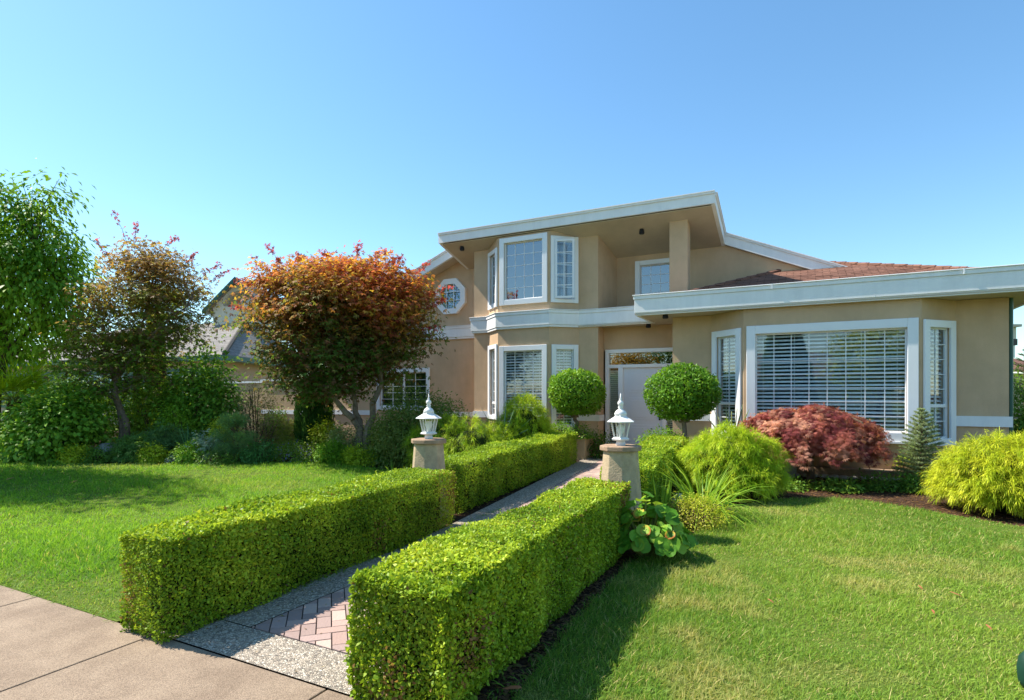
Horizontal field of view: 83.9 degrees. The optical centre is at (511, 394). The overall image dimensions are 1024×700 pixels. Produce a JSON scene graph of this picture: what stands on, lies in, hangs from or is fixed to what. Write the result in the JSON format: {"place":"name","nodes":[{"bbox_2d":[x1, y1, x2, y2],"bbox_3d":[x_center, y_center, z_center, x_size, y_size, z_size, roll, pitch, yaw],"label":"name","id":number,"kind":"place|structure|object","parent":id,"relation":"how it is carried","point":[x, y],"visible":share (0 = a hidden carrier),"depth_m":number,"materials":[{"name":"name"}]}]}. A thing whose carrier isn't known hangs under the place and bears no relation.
{"place":"outdoors","nodes":[
{"label":"outdoors","id":0,"kind":"place"},
{"bbox_2d":[0,585,355,699],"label":"sidewalk","id":1,"kind":"structure","parent":0,"point":[53,651],"depth_m":3.34,"materials":[{"name":"concrete"}]},
{"bbox_2d":[0,443,392,621],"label":"lawn","id":2,"kind":"structure","parent":0,"point":[81,589],"depth_m":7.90,"materials":[{"name":"green plant"}]},
{"bbox_2d":[0,355,65,441],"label":"fan palm","id":3,"kind":"object","parent":2,"relation":"on","point":[15,382],"visible":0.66,"depth_m":14.75,"materials":[{"name":"green plant"}]},
{"bbox_2d":[0,158,115,434],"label":"cherry tree","id":4,"kind":"object","parent":2,"relation":"on","point":[37,277],"visible":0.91,"depth_m":14.92,"materials":[{"name":"green plant"}]},
{"bbox_2d":[0,372,117,465],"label":"broadleaf shrub","id":5,"kind":"object","parent":2,"relation":"on","point":[43,428],"visible":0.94,"depth_m":13.17,"materials":[{"name":"green plant"}]},
{"bbox_2d":[53,443,94,463],"bbox_3d":[-10.022,1.345,13.083,0.975,0.473,0.870,0,0,27],"label":"sedum","id":6,"kind":"object","parent":2,"relation":"on","point":[68,456],"visible":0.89,"depth_m":12.91,"materials":[{"name":"green plant"}]},
{"bbox_2d":[187,449,240,465],"bbox_3d":[-6.619,1.370,12.666,1.315,0.372,1.042,0,0,27],"label":"spurge","id":7,"kind":"object","parent":2,"relation":"on","point":[216,456],"visible":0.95,"depth_m":12.56,"materials":[{"name":"green plant"}]},
{"bbox_2d":[0,508,645,699],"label":"weeds","id":8,"kind":"object","parent":2,"relation":"on","point":[546,646],"visible":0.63,"depth_m":4.12,"materials":[{"name":"green plant"}]},
{"bbox_2d":[142,339,261,440],"bbox_3d":[-8.186,0.030,14.908,2.983,2.992,2.498,0,0,27],"label":"fatsia","id":9,"kind":"object","parent":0,"point":[214,397],"visible":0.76,"depth_m":14.63,"materials":[{"name":"green plant"}]},
{"bbox_2d":[223,375,292,456],"bbox_3d":[-6.204,0.484,13.991,2.038,2.088,1.509,0,0,27],"label":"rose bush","id":10,"kind":"object","parent":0,"point":[248,409],"visible":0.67,"depth_m":13.88,"materials":[{"name":"green plant"}]},
{"bbox_2d":[265,414,298,455],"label":"golden grass","id":11,"kind":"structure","parent":0,"point":[289,436],"depth_m":14.02,"materials":[{"name":"green plant"}]},
{"bbox_2d":[304,414,346,448],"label":"shrub","id":12,"kind":"object","parent":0,"point":[319,434],"visible":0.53,"depth_m":13.36,"materials":[{"name":"green plant"}]},
{"bbox_2d":[154,457,602,699],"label":"path","id":13,"kind":"structure","parent":0,"point":[287,656],"depth_m":3.79,"materials":[{"name":"grey gravel"}]},
{"bbox_2d":[190,521,469,671],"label":"loose leaves","id":14,"kind":"object","parent":13,"relation":"on","point":[291,589],"visible":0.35,"depth_m":4.27,"materials":[{"name":"green plant"}]},
{"bbox_2d":[247,459,602,654],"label":"brick path","id":15,"kind":"structure","parent":0,"point":[337,630],"depth_m":3.98,"materials":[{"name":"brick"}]},
{"bbox_2d":[0,0,1023,376],"label":"sky","id":16,"kind":"structure","parent":0,"point":[872,131],"materials":[{"name":"blue"}]},
{"bbox_2d":[2,431,1023,699],"bbox_3d":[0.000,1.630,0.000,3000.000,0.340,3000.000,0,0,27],"label":"ground","id":17,"kind":"structure","parent":0,"point":[632,555],"depth_m":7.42,"materials":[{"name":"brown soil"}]},
{"bbox_2d":[32,373,118,446],"bbox_3d":[-12.550,0.403,16.384,3.051,2.279,2.238,0,0,27],"label":"hedge shrub","id":18,"kind":"object","parent":17,"relation":"on","point":[71,378],"visible":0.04,"depth_m":16.23,"materials":[{"name":"green plant"}]},
{"bbox_2d":[72,445,117,463],"bbox_3d":[-9.676,1.389,13.206,1.201,0.457,1.013,0,0,27],"label":"spurge","id":19,"kind":"object","parent":17,"relation":"on","point":[97,453],"visible":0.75,"depth_m":13.01,"materials":[{"name":"green plant"}]},
{"bbox_2d":[94,442,114,457],"bbox_3d":[-9.644,1.367,13.597,0.621,0.424,0.636,0,0,27],"label":"rock","id":20,"kind":"object","parent":17,"relation":"on","point":[101,445],"visible":0.26,"depth_m":13.44,"materials":[{"name":"grey stone"}]},
{"bbox_2d":[95,378,156,442],"bbox_3d":[-10.917,0.537,16.239,2.638,2.054,2.107,0,0,41],"label":"hedge shrub","id":21,"kind":"object","parent":17,"relation":"on","point":[113,412],"visible":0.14,"depth_m":15.77,"materials":[{"name":"green plant"}]},
{"bbox_2d":[96,428,168,463],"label":"fern","id":22,"kind":"object","parent":17,"relation":"on","point":[128,448],"visible":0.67,"depth_m":13.03,"materials":[{"name":"green plant"}]},
{"bbox_2d":[33,210,234,439],"bbox_3d":[-9.426,-1.563,14.516,4.596,6.221,3.906,0,0,27],"label":"purple maple","id":23,"kind":"object","parent":17,"relation":"on","point":[145,341],"visible":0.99,"depth_m":14.05,"materials":[{"name":"green plant"}]},
{"bbox_2d":[97,354,170,411],"bbox_3d":[-10.880,0.152,16.465,2.120,2.713,2.036,0,0,27],"label":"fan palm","id":24,"kind":"object","parent":17,"relation":"on","point":[136,375],"visible":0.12,"depth_m":16.37,"materials":[{"name":"green plant"}]},
{"bbox_2d":[109,377,187,436],"bbox_3d":[-9.494,0.530,15.181,2.393,2.011,2.188,0,0,27],"label":"viburnum","id":25,"kind":"object","parent":17,"relation":"on","point":[134,426],"visible":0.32,"depth_m":14.87,"materials":[{"name":"green plant"}]},
{"bbox_2d":[1,277,297,424],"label":"neighbour house","id":26,"kind":"structure","parent":17,"relation":"on","point":[233,345],"depth_m":28.23,"materials":[{"name":"grey paint"}]},
{"bbox_2d":[135,440,172,463],"bbox_3d":[-8.117,1.308,12.997,0.905,0.532,0.814,0,0,27],"label":"sedum","id":27,"kind":"object","parent":17,"relation":"on","point":[156,454],"visible":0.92,"depth_m":12.84,"materials":[{"name":"green plant"}]},
{"bbox_2d":[115,286,196,409],"bbox_3d":[-11.000,-0.944,17.485,2.418,4.873,2.687,0,0,27],"label":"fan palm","id":28,"kind":"object","parent":17,"relation":"on","point":[157,334],"visible":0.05,"depth_m":17.29,"materials":[{"name":"green plant"}]},
{"bbox_2d":[137,417,191,460],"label":"shrub","id":29,"kind":"object","parent":17,"relation":"on","point":[157,435],"visible":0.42,"depth_m":13.44,"materials":[{"name":"green plant"}]},
{"bbox_2d":[164,455,184,462],"bbox_3d":[-7.553,1.431,12.868,0.678,0.267,0.609,0,0,27],"label":"candytuft","id":30,"kind":"object","parent":17,"relation":"on","point":[173,459],"visible":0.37,"depth_m":12.76,"materials":[{"name":"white plant"}]},
{"bbox_2d":[146,399,204,447],"bbox_3d":[-8.360,0.855,14.214,1.289,1.479,1.303,0,0,-13],"label":"abelia","id":31,"kind":"object","parent":17,"relation":"on","point":[176,419],"visible":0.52,"depth_m":14.07,"materials":[{"name":"green plant"}]},
{"bbox_2d":[166,436,207,463],"bbox_3d":[-7.294,1.258,12.896,1.111,0.598,1.004,0,0,27],"label":"hellebore","id":32,"kind":"object","parent":17,"relation":"on","point":[185,454],"visible":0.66,"depth_m":12.68,"materials":[{"name":"green plant"}]},
{"bbox_2d":[165,426,209,447],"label":"yucca","id":33,"kind":"object","parent":17,"relation":"on","point":[186,440],"visible":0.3,"depth_m":13.29,"materials":[{"name":"green plant"}]},
{"bbox_2d":[183,428,230,460],"bbox_3d":[-6.941,1.164,13.094,1.047,0.774,1.054,0,0,27],"label":"dusty miller","id":34,"kind":"object","parent":17,"relation":"on","point":[208,442],"visible":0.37,"depth_m":12.96,"materials":[{"name":"green plant"}]},
{"bbox_2d":[204,414,245,457],"bbox_3d":[-7.001,1.037,13.876,1.206,1.159,1.118,0,0,27],"label":"spirea","id":35,"kind":"object","parent":17,"relation":"on","point":[213,425],"visible":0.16,"depth_m":13.70,"materials":[{"name":"green plant"}]},
{"bbox_2d":[207,411,261,458],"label":"cloud pine","id":36,"kind":"object","parent":17,"relation":"on","point":[236,420],"visible":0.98,"depth_m":12.86,"materials":[{"name":"green plant"}]},
{"bbox_2d":[232,436,280,463],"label":"coral bells","id":37,"kind":"object","parent":17,"relation":"on","point":[253,456],"visible":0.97,"depth_m":12.76,"materials":[{"name":"green plant"}]},
{"bbox_2d":[199,379,332,431],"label":"garden wall","id":38,"kind":"structure","parent":17,"relation":"on","point":[288,407],"depth_m":21.47,"materials":[{"name":"paint"}]},
{"bbox_2d":[256,413,281,434],"bbox_3d":[-6.009,0.723,14.153,0.744,0.600,0.881,0,0,-4],"label":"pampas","id":39,"kind":"object","parent":17,"relation":"on","point":[270,425],"visible":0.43,"depth_m":14.12,"materials":[{"name":"green plant"}]},
{"bbox_2d":[254,407,292,452],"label":"shrub","id":40,"kind":"object","parent":17,"relation":"on","point":[285,418],"visible":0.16,"depth_m":14.53,"materials":[{"name":"green plant"}]},
{"bbox_2d":[118,464,456,643],"bbox_3d":[-1.773,1.236,5.381,0.873,0.775,3.634,0,0,27],"label":"box hedge","id":41,"kind":"object","parent":17,"relation":"on","point":[212,563],"visible":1,"depth_m":4.41,"materials":[{"name":"green plant"}]},
{"bbox_2d":[261,438,332,463],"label":"geranium","id":42,"kind":"object","parent":17,"relation":"on","point":[298,451],"visible":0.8,"depth_m":12.88,"materials":[{"name":"green plant"}]},
{"bbox_2d":[292,397,335,454],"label":"columnar cypress","id":43,"kind":"object","parent":17,"relation":"on","point":[304,419],"visible":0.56,"depth_m":13.56,"materials":[{"name":"green plant"}]},
{"bbox_2d":[309,437,350,464],"bbox_3d":[-3.979,1.242,12.618,1.046,0.621,0.947,0,0,27],"label":"hellebore","id":44,"kind":"object","parent":17,"relation":"on","point":[325,452],"visible":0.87,"depth_m":12.44,"materials":[{"name":"green plant"}]},
{"bbox_2d":[212,240,456,448],"bbox_3d":[-3.843,-0.991,12.862,5.072,5.057,4.270,0,0,27],"label":"orange maple","id":45,"kind":"object","parent":17,"relation":"on","point":[350,317],"visible":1,"depth_m":12.35,"materials":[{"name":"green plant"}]},
{"bbox_2d":[320,422,371,450],"bbox_3d":[-3.831,1.064,13.022,1.338,0.923,1.093,0,0,27],"label":"euonymus","id":46,"kind":"object","parent":17,"relation":"on","point":[338,435],"visible":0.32,"depth_m":12.86,"materials":[{"name":"green plant"}]},
{"bbox_2d":[338,443,381,466],"bbox_3d":[-3.273,1.241,12.315,1.074,0.580,0.948,0,0,27],"label":"sedum","id":47,"kind":"object","parent":17,"relation":"on","point":[354,457],"visible":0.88,"depth_m":12.11,"materials":[{"name":"green plant"}]},
{"bbox_2d":[355,418,401,456],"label":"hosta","id":48,"kind":"object","parent":17,"relation":"on","point":[374,431],"visible":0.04,"depth_m":13.23,"materials":[{"name":"green plant"}]},
{"bbox_2d":[360,439,402,466],"bbox_3d":[-2.764,1.251,12.311,1.278,0.565,1.193,0,0,1],"label":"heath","id":49,"kind":"object","parent":17,"relation":"on","point":[377,453],"visible":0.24,"depth_m":12.08,"materials":[{"name":"green plant"}]},
{"bbox_2d":[358,376,476,468],"bbox_3d":[-1.994,0.562,12.074,2.936,1.922,2.255,0,0,27],"label":"azalea","id":50,"kind":"object","parent":17,"relation":"on","point":[398,432],"visible":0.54,"depth_m":11.78,"materials":[{"name":"green plant"}]},
{"bbox_2d":[411,394,448,517],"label":"lamp pillar","id":51,"kind":"structure","parent":17,"relation":"on","point":[428,452],"depth_m":7.26,"materials":[{"name":"stone"}]},
{"bbox_2d":[402,412,469,466],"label":"juniper","id":52,"kind":"object","parent":17,"relation":"on","point":[440,430],"visible":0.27,"depth_m":11.21,"materials":[{"name":"green plant"}]},
{"bbox_2d":[435,413,505,454],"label":"juniper","id":53,"kind":"object","parent":17,"relation":"on","point":[464,440],"visible":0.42,"depth_m":10.38,"materials":[{"name":"green plant"}]},
{"bbox_2d":[343,476,631,699],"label":"box hedge","id":54,"kind":"object","parent":17,"relation":"on","point":[459,612],"visible":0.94,"depth_m":3.12,"materials":[{"name":"green plant"}]},
{"bbox_2d":[482,415,525,441],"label":"juniper","id":55,"kind":"object","parent":17,"relation":"on","point":[507,435],"visible":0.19,"depth_m":11.21,"materials":[{"name":"green plant"}]},
{"bbox_2d":[444,431,577,514],"bbox_3d":[0.077,1.165,9.968,0.836,0.852,5.317,0,0,24],"label":"box hedge","id":56,"kind":"object","parent":17,"relation":"on","point":[488,472],"visible":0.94,"depth_m":8.99,"materials":[{"name":"green plant"}]},
{"bbox_2d":[495,390,552,439],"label":"thread cypress","id":57,"kind":"object","parent":17,"relation":"on","point":[523,415],"visible":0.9,"depth_m":11.73,"materials":[{"name":"green plant"}]},
{"bbox_2d":[534,414,555,431],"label":"juniper","id":58,"kind":"object","parent":17,"relation":"on","point":[552,428],"visible":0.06,"depth_m":12.41,"materials":[{"name":"green plant"}]},
{"bbox_2d":[587,425,611,458],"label":"shrub","id":59,"kind":"object","parent":17,"relation":"on","point":[598,453],"visible":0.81,"depth_m":12.88,"materials":[{"name":"green plant"}]},
{"bbox_2d":[600,393,641,527],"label":"lamp pillar","id":60,"kind":"structure","parent":17,"relation":"on","point":[620,462],"depth_m":6.25,"materials":[{"name":"stone"}]},
{"bbox_2d":[599,434,689,517],"bbox_3d":[2.247,1.148,8.983,0.827,0.895,4.780,0,0,22],"label":"box hedge","id":61,"kind":"object","parent":17,"relation":"on","point":[661,447],"visible":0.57,"depth_m":8.17,"materials":[{"name":"green plant"}]},
{"bbox_2d":[635,424,687,441],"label":"shrub","id":62,"kind":"object","parent":17,"relation":"on","point":[668,432],"visible":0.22,"depth_m":11.62,"materials":[{"name":"green plant"}]},
{"bbox_2d":[641,471,683,525],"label":"iris","id":63,"kind":"object","parent":17,"relation":"on","point":[664,499],"visible":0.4,"depth_m":6.86,"materials":[{"name":"green plant"}]},
{"bbox_2d":[671,493,684,509],"bbox_3d":[2.235,1.449,7.600,0.222,0.247,0.228,0,0,27],"label":"rock","id":64,"kind":"object","parent":17,"relation":"on","point":[678,499],"visible":0.15,"depth_m":7.55,"materials":[{"name":"grey stone"}]},
{"bbox_2d":[333,190,1023,480],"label":"stucco house","id":65,"kind":"structure","parent":17,"relation":"on","point":[625,299],"depth_m":12.62,"materials":[{"name":"beige paint"}]},
{"bbox_2d":[376,368,429,410],"bbox_3d":[-3.381,-0.155,17.726,2.060,1.310,0.130,0,0,27],"label":"window","id":66,"kind":"structure","parent":65,"relation":"in","point":[426,370],"depth_m":17.60,"materials":[{"name":"white plastic"}]},
{"bbox_2d":[435,278,466,314],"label":"octagon window","id":67,"kind":"structure","parent":65,"relation":"in","point":[458,293],"depth_m":16.79,"materials":[{"name":"white plastic"}]},
{"bbox_2d":[488,344,496,419],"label":"window","id":68,"kind":"structure","parent":65,"relation":"in","point":[493,348],"depth_m":15.19,"materials":[{"name":"white plastic"}]},
{"bbox_2d":[488,248,496,309],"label":"window","id":69,"kind":"structure","parent":65,"relation":"in","point":[494,252],"depth_m":15.19,"materials":[{"name":"white plastic"}]},
{"bbox_2d":[499,344,546,429],"bbox_3d":[0.294,-0.130,14.344,1.370,2.200,0.235,0,0,27],"label":"window","id":70,"kind":"structure","parent":65,"relation":"in","point":[503,350],"depth_m":14.41,"materials":[{"name":"white plastic"}]},
{"bbox_2d":[499,232,546,305],"bbox_3d":[0.293,-3.125,14.320,1.330,1.710,0.130,0,0,27],"label":"window","id":71,"kind":"structure","parent":65,"relation":"in","point":[503,242],"depth_m":14.35,"materials":[{"name":"white plastic"}]},
{"bbox_2d":[551,344,577,429],"bbox_3d":[1.288,-0.175,14.124,0.690,2.110,0.205,0,0,-13],"label":"window","id":72,"kind":"structure","parent":65,"relation":"in","point":[554,347],"depth_m":14.08,"materials":[{"name":"white plastic"}]},
{"bbox_2d":[551,235,577,302],"bbox_3d":[1.287,-3.080,14.085,0.710,1.640,0.130,0,0,-13],"label":"window","id":73,"kind":"structure","parent":65,"relation":"in","point":[557,300],"depth_m":14.08,"materials":[{"name":"white plastic"}]},
{"bbox_2d":[550,419,596,439],"bbox_3d":[1.324,0.837,13.048,1.472,0.560,0.796,0,0,40],"label":"planter greenery","id":74,"kind":"object","parent":65,"relation":"in","point":[585,433],"visible":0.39,"depth_m":12.89,"materials":[{"name":"green plant"}]},
{"bbox_2d":[547,368,606,431],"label":"ball tree","id":75,"kind":"object","parent":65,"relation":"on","point":[574,394],"visible":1,"depth_m":12.72,"materials":[{"name":"green plant"}]},
{"bbox_2d":[623,367,661,444],"bbox_3d":[3.179,0.381,13.887,0.960,2.078,0.151,0,0,27],"label":"front door","id":76,"kind":"structure","parent":65,"relation":"in","point":[634,379],"depth_m":13.95,"materials":[{"name":"paint"}]},
{"bbox_2d":[635,258,668,294],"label":"window","id":77,"kind":"structure","parent":65,"relation":"in","point":[664,261],"depth_m":14.58,"materials":[{"name":"white plastic"}]},
{"bbox_2d":[712,328,740,436],"bbox_3d":[4.423,-0.205,11.604,0.205,2.210,0.810,0,0,-22],"label":"window","id":78,"kind":"structure","parent":65,"relation":"in","point":[736,332],"depth_m":11.65,"materials":[{"name":"white plastic"}]},
{"bbox_2d":[746,318,918,443],"bbox_3d":[5.834,-0.235,10.542,2.802,2.190,0.235,0,0,27],"label":"window","id":79,"kind":"structure","parent":65,"relation":"in","point":[911,325],"depth_m":10.46,"materials":[{"name":"white plastic"}]},
{"bbox_2d":[923,319,955,445],"bbox_3d":[7.458,-0.200,10.039,0.770,2.200,0.205,0,0,-19],"label":"window","id":80,"kind":"structure","parent":65,"relation":"in","point":[928,324],"depth_m":10.04,"materials":[{"name":"white plastic"}]},
{"bbox_2d":[641,362,723,442],"bbox_3d":[3.309,0.394,11.050,1.543,2.181,1.482,0,0,-8],"label":"ball tree","id":81,"kind":"object","parent":17,"relation":"on","point":[688,393],"visible":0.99,"depth_m":10.62,"materials":[{"name":"green plant"}]},
{"bbox_2d":[668,489,736,531],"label":"boxwood","id":82,"kind":"object","parent":17,"relation":"on","point":[689,516],"visible":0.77,"depth_m":6.66,"materials":[{"name":"green plant"}]},
{"bbox_2d":[651,456,785,533],"bbox_3d":[2.436,1.123,7.236,1.940,0.891,1.772,0,0,-36],"label":"daylily","id":83,"kind":"object","parent":17,"relation":"on","point":[715,490],"visible":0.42,"depth_m":7.13,"materials":[{"name":"green plant"}]},
{"bbox_2d":[672,419,796,503],"bbox_3d":[3.290,0.938,8.563,1.806,1.214,1.734,0,0,27],"label":"thread cypress","id":84,"kind":"object","parent":17,"relation":"on","point":[755,467],"visible":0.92,"depth_m":8.17,"materials":[{"name":"green plant"}]},
{"bbox_2d":[762,474,809,492],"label":"ground cover","id":85,"kind":"object","parent":17,"relation":"on","point":[797,486],"visible":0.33,"depth_m":8.98,"materials":[{"name":"green plant"}]},
{"bbox_2d":[781,456,797,476],"bbox_3d":[4.902,1.276,10.100,0.324,0.400,0.319,0,0,27],"label":"plant pot","id":86,"kind":"object","parent":17,"relation":"on","point":[792,469],"visible":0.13,"depth_m":9.98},
{"bbox_2d":[738,402,897,482],"bbox_3d":[5.142,0.829,9.714,2.510,1.386,2.444,0,0,27],"label":"laceleaf maple","id":87,"kind":"object","parent":17,"relation":"on","point":[824,431],"visible":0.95,"depth_m":9.01,"materials":[{"name":"red plant"}]},
{"bbox_2d":[818,474,828,477],"bbox_3d":[5.494,1.437,10.031,0.190,0.070,0.152,0,0,27],"label":"river stone","id":88,"kind":"object","parent":17,"relation":"on","point":[823,475],"visible":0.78,"depth_m":9.98,"materials":[{"name":"grey stone"}]},
{"bbox_2d":[829,474,838,478],"bbox_3d":[5.631,1.436,9.970,0.188,0.063,0.153,0,0,27],"label":"river stone","id":89,"kind":"object","parent":17,"relation":"on","point":[833,475],"visible":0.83,"depth_m":9.92,"materials":[{"name":"grey stone"}]},
{"bbox_2d":[806,475,873,493],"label":"ground cover","id":90,"kind":"object","parent":17,"relation":"on","point":[837,485],"visible":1,"depth_m":8.90,"materials":[{"name":"green plant"}]},
{"bbox_2d":[839,475,848,479],"bbox_3d":[5.753,1.440,9.885,0.170,0.066,0.140,0,0,27],"label":"river stone","id":91,"kind":"object","parent":17,"relation":"on","point":[843,477],"visible":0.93,"depth_m":9.84,"materials":[{"name":"grey stone"}]},
{"bbox_2d":[847,468,918,492],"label":"ground cover","id":92,"kind":"object","parent":17,"relation":"on","point":[879,483],"visible":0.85,"depth_m":8.89,"materials":[{"name":"green plant"}]},
{"bbox_2d":[887,446,927,474],"bbox_3d":[6.778,1.106,9.717,0.687,0.759,0.746,0,0,27],"label":"nandina","id":93,"kind":"object","parent":17,"relation":"on","point":[897,465],"visible":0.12,"depth_m":9.73,"materials":[{"name":"green plant"}]},
{"bbox_2d":[890,470,938,494],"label":"ground cover","id":94,"kind":"object","parent":17,"relation":"on","point":[917,481],"visible":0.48,"depth_m":8.78,"materials":[{"name":"green plant"}]},
{"bbox_2d":[890,407,946,481],"bbox_3d":[6.729,0.838,9.303,0.912,1.271,0.845,0,0,41],"label":"spruce","id":95,"kind":"object","parent":17,"relation":"on","point":[920,442],"visible":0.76,"depth_m":9.26,"materials":[{"name":"green plant"}]},
{"bbox_2d":[917,426,1023,518],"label":"thread cypress","id":96,"kind":"object","parent":17,"relation":"on","point":[988,478],"visible":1,"depth_m":7.20,"materials":[{"name":"yellow plant"}]},
{"bbox_2d":[1013,324,1023,418],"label":"house","id":97,"kind":"structure","parent":17,"relation":"on","point":[1015,341],"depth_m":33.34,"materials":[{"name":"white paint"}]},
{"bbox_2d":[1013,350,1023,422],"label":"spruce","id":98,"kind":"object","parent":17,"relation":"on","point":[1021,370],"visible":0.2,"depth_m":23.99,"materials":[{"name":"green plant"}]},
{"bbox_3d":[3.969,1.206,10.300,0.432,0.550,0.425,0,0,27],"label":"plant pot","id":99,"kind":"object","parent":17,"relation":"on","visible":0},
{"bbox_2d":[708,405,748,440],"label":"agave","id":100,"kind":"object","parent":99,"relation":"in","point":[728,419],"visible":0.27,"depth_m":10.37,"materials":[{"name":"green plant"}]},
{"bbox_3d":[-0.129,1.237,11.500,0.410,0.520,0.404,0,0,27],"label":"plant pot","id":101,"kind":"object","parent":17,"relation":"on","visible":0},
{"bbox_2d":[466,407,528,439],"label":"agave","id":102,"kind":"object","parent":101,"relation":"in","point":[504,421],"visible":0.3,"depth_m":11.53,"materials":[{"name":"green plant"}]},
{"bbox_2d":[511,495,1023,699],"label":"lawn","id":103,"kind":"structure","parent":0,"point":[902,650],"depth_m":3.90,"materials":[{"name":"green plant"}]},
{"bbox_2d":[502,685,521,688],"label":"fallen leaf","id":104,"kind":"object","parent":103,"relation":"on","point":[514,687],"visible":1,"depth_m":3.02,"materials":[{"name":"brown plant"}]},
{"bbox_2d":[609,491,698,557],"bbox_3d":[1.325,1.269,5.597,0.948,0.652,0.829,0,0,27],"label":"bergenia","id":105,"kind":"object","parent":103,"relation":"on","point":[668,535],"visible":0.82,"depth_m":5.40,"materials":[{"name":"green plant"}]},
{"bbox_2d":[1016,651,1023,687],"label":"garden tap cover","id":106,"kind":"object","parent":103,"relation":"on","point":[1020,668],"visible":0.97,"depth_m":3.10,"materials":[{"name":"green plastic"}]},
{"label":"lawn","id":107,"kind":"structure","parent":0,"visible":0},
{"bbox_2d":[1013,361,1023,435],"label":"laurel","id":108,"kind":"object","parent":107,"relation":"on","point":[1020,419],"visible":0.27,"depth_m":15.42,"materials":[{"name":"green plant"}]}
]}

